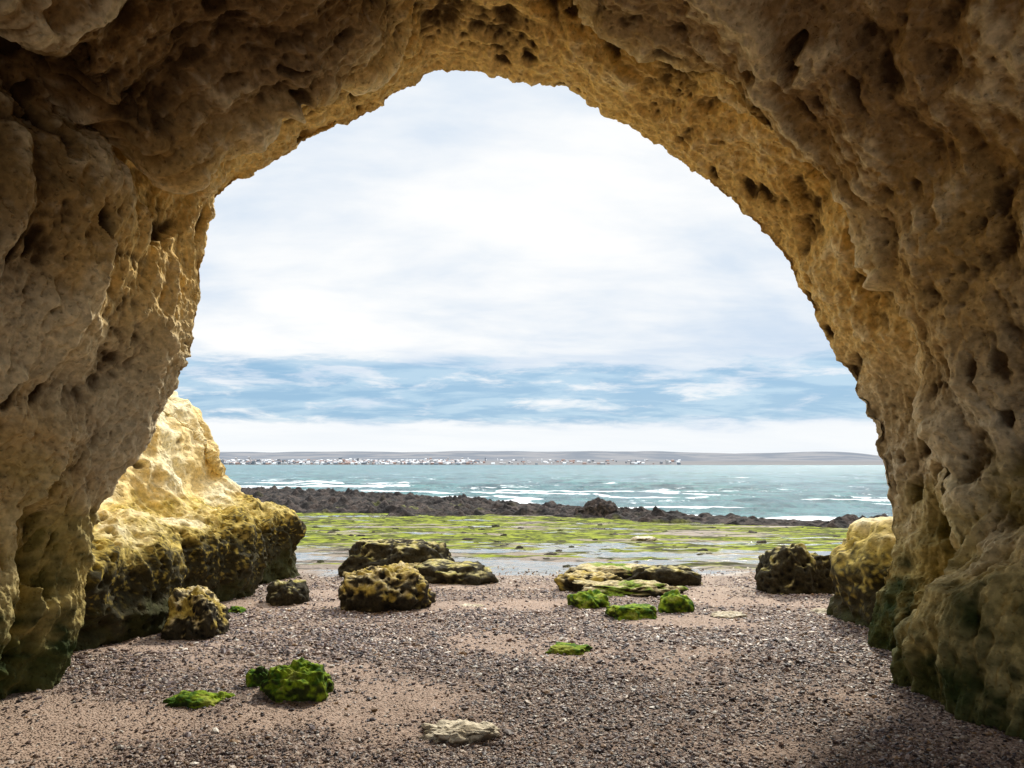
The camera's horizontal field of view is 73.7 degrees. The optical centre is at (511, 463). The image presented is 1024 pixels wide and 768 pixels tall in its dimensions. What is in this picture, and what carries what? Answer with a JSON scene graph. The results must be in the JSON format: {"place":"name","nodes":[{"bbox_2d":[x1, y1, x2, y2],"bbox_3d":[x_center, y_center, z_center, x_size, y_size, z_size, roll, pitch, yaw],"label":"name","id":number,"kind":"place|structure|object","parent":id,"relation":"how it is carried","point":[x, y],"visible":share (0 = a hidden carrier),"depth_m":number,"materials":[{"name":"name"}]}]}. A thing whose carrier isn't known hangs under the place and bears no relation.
{"place":"outdoors","nodes":[
{"label":"outdoors","id":0,"kind":"place"},
{"bbox_2d":[74,391,306,650],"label":"coastal cliff","id":1,"kind":"structure","parent":0,"point":[178,508],"depth_m":10.63,"materials":[{"name":"beige stone"}]},
{"bbox_2d":[0,512,1023,767],"bbox_3d":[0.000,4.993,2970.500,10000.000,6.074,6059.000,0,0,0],"label":"beach ground","id":2,"kind":"structure","parent":0,"point":[590,540],"depth_m":6.60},
{"bbox_2d":[161,585,229,640],"bbox_3d":[-3.924,2.122,8.414,0.784,1.217,0.705,0,0,0],"label":"boulder","id":3,"kind":"object","parent":2,"relation":"on","point":[198,612],"visible":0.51,"depth_m":8.23,"materials":[{"name":"brown stone"}]},
{"bbox_2d":[163,690,234,708],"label":"mossy stone","id":4,"kind":"object","parent":2,"relation":"on","point":[195,699],"visible":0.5,"depth_m":5.64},
{"bbox_2d":[228,606,245,612],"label":"mossy stone","id":5,"kind":"object","parent":2,"relation":"on","point":[237,609],"visible":0.37,"depth_m":9.90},
{"bbox_2d":[266,579,309,605],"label":"boulder","id":6,"kind":"object","parent":2,"relation":"on","point":[287,593],"visible":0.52,"depth_m":10.73,"materials":[{"name":"brown stone"}]},
{"bbox_2d":[245,657,334,702],"bbox_3d":[-1.955,2.058,5.940,0.844,0.728,0.564,0,0,0],"label":"mossy rock","id":7,"kind":"object","parent":2,"relation":"on","point":[301,679],"visible":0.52,"depth_m":5.77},
{"bbox_2d":[338,561,435,612],"bbox_3d":[-1.925,2.251,10.512,1.465,1.454,1.140,0,0,0],"label":"boulder","id":8,"kind":"object","parent":2,"relation":"on","point":[401,586],"visible":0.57,"depth_m":10.11,"materials":[{"name":"brown stone"}]},
{"bbox_2d":[338,538,454,576],"bbox_3d":[-2.456,2.533,14.715,2.710,1.795,1.529,0,0,0],"label":"boulder","id":9,"kind":"object","parent":2,"relation":"on","point":[363,554],"visible":0.44,"depth_m":14.29,"materials":[{"name":"brown stone"}]},
{"bbox_2d":[408,560,434,567],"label":"boulder","id":10,"kind":"object","parent":2,"relation":"on","point":[412,565],"visible":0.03,"depth_m":13.85,"materials":[{"name":"beige stone"}]},
{"bbox_2d":[414,559,499,585],"bbox_3d":[-1.147,2.431,13.571,1.917,0.957,1.325,0,0,0],"label":"boulder","id":11,"kind":"object","parent":2,"relation":"on","point":[445,571],"visible":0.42,"depth_m":13.18,"materials":[{"name":"beige stone"}]},
{"bbox_2d":[417,719,501,743],"bbox_3d":[-0.417,2.075,5.068,0.686,0.310,0.386,0,0,0],"label":"pale flat stone","id":12,"kind":"object","parent":2,"relation":"on","point":[458,731],"visible":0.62,"depth_m":4.98,"materials":[{"name":"beige stone"}]},
{"bbox_2d":[459,603,483,606],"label":"pale flat stone","id":13,"kind":"object","parent":2,"relation":"on","point":[473,605],"visible":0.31,"depth_m":10.49,"materials":[{"name":"beige stone"}]},
{"bbox_2d":[0,0,1023,740],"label":"sea cave arch","id":14,"kind":"structure","parent":2,"relation":"on","point":[860,162],"depth_m":6.06,"materials":[{"name":"brown stone"}]},
{"bbox_2d":[241,485,887,527],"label":"reef","id":15,"kind":"object","parent":2,"relation":"on","point":[327,500],"visible":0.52,"depth_m":47.08},
{"bbox_2d":[573,506,585,514],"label":"reef boulder","id":16,"kind":"object","parent":15,"relation":"on","point":[578,509],"visible":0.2,"depth_m":43.60,"materials":[{"name":"stone"}]},
{"bbox_2d":[582,497,616,516],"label":"reef boulder","id":17,"kind":"object","parent":15,"relation":"on","point":[598,506],"visible":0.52,"depth_m":43.05,"materials":[{"name":"stone"}]},
{"bbox_2d":[545,642,592,654],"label":"mossy stone","id":18,"kind":"object","parent":2,"relation":"on","point":[561,648],"visible":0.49,"depth_m":7.38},
{"bbox_2d":[310,519,839,566],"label":"tidal flat stones","id":19,"kind":"object","parent":2,"relation":"on","point":[517,547],"visible":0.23,"depth_m":26.47,"materials":[{"name":"grey stone"}]},
{"bbox_2d":[567,589,610,608],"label":"mossy rock","id":20,"kind":"object","parent":2,"relation":"on","point":[594,599],"visible":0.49,"depth_m":10.34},
{"bbox_2d":[554,562,702,596],"bbox_3d":[2.268,2.405,13.000,3.037,0.875,3.125,0,0,0],"label":"layered rock shelf","id":21,"kind":"object","parent":2,"relation":"on","point":[643,580],"visible":0.62,"depth_m":12.46,"materials":[{"name":"beige stone"}]},
{"bbox_2d":[605,603,656,620],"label":"mossy rock","id":22,"kind":"object","parent":2,"relation":"on","point":[633,611],"visible":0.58,"depth_m":9.51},
{"bbox_2d":[631,536,657,540],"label":"pale flat stone","id":23,"kind":"object","parent":2,"relation":"on","point":[643,538],"visible":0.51,"depth_m":24.84,"materials":[{"name":"beige stone"}]},
{"bbox_2d":[658,589,694,612],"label":"mossy rock","id":24,"kind":"object","parent":2,"relation":"on","point":[673,601],"visible":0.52,"depth_m":9.94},
{"bbox_2d":[710,611,746,618],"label":"pale flat stone","id":25,"kind":"object","parent":2,"relation":"on","point":[727,614],"visible":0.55,"depth_m":9.64,"materials":[{"name":"beige stone"}]},
{"bbox_2d":[754,543,834,594],"bbox_3d":[5.103,2.297,12.076,1.654,1.820,1.077,0,0,0],"label":"boulder","id":26,"kind":"object","parent":2,"relation":"on","point":[793,568],"visible":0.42,"depth_m":11.72,"materials":[{"name":"brown stone"}]},
{"bbox_2d":[810,608,826,613],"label":"pale flat stone","id":27,"kind":"object","parent":2,"relation":"on","point":[820,610],"visible":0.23,"depth_m":9.91,"materials":[{"name":"beige stone"}]},
{"bbox_2d":[826,516,895,627],"bbox_3d":[5.453,1.867,9.279,2.153,2.433,2.845,0,0,0],"label":"cliff boulder","id":28,"kind":"object","parent":2,"relation":"on","point":[861,559],"visible":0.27,"depth_m":8.99,"materials":[{"name":"beige stone"}]},
{"bbox_2d":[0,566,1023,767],"bbox_3d":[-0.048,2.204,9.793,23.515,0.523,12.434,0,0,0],"label":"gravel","id":29,"kind":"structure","parent":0,"point":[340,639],"depth_m":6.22,"materials":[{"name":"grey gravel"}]},
{"bbox_2d":[175,70,878,455],"label":"sky","id":30,"kind":"structure","parent":0,"point":[472,260],"materials":[{"name":"white"}]},
{"bbox_2d":[219,451,883,464],"bbox_3d":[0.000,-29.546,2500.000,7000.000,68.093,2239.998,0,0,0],"label":"distant hills","id":31,"kind":"structure","parent":0,"point":[785,458],"depth_m":2534.17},
{"bbox_2d":[220,457,680,464],"bbox_3d":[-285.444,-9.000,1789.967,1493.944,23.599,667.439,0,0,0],"label":"distant town","id":32,"kind":"object","parent":31,"relation":"on","point":[340,460],"visible":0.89,"depth_m":1657.90},
{"bbox_2d":[224,465,892,520],"bbox_3d":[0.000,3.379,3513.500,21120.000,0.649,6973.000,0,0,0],"label":"sea","id":33,"kind":"structure","parent":0,"point":[813,492],"depth_m":110.24,"materials":[{"name":"liquid"}]}
]}

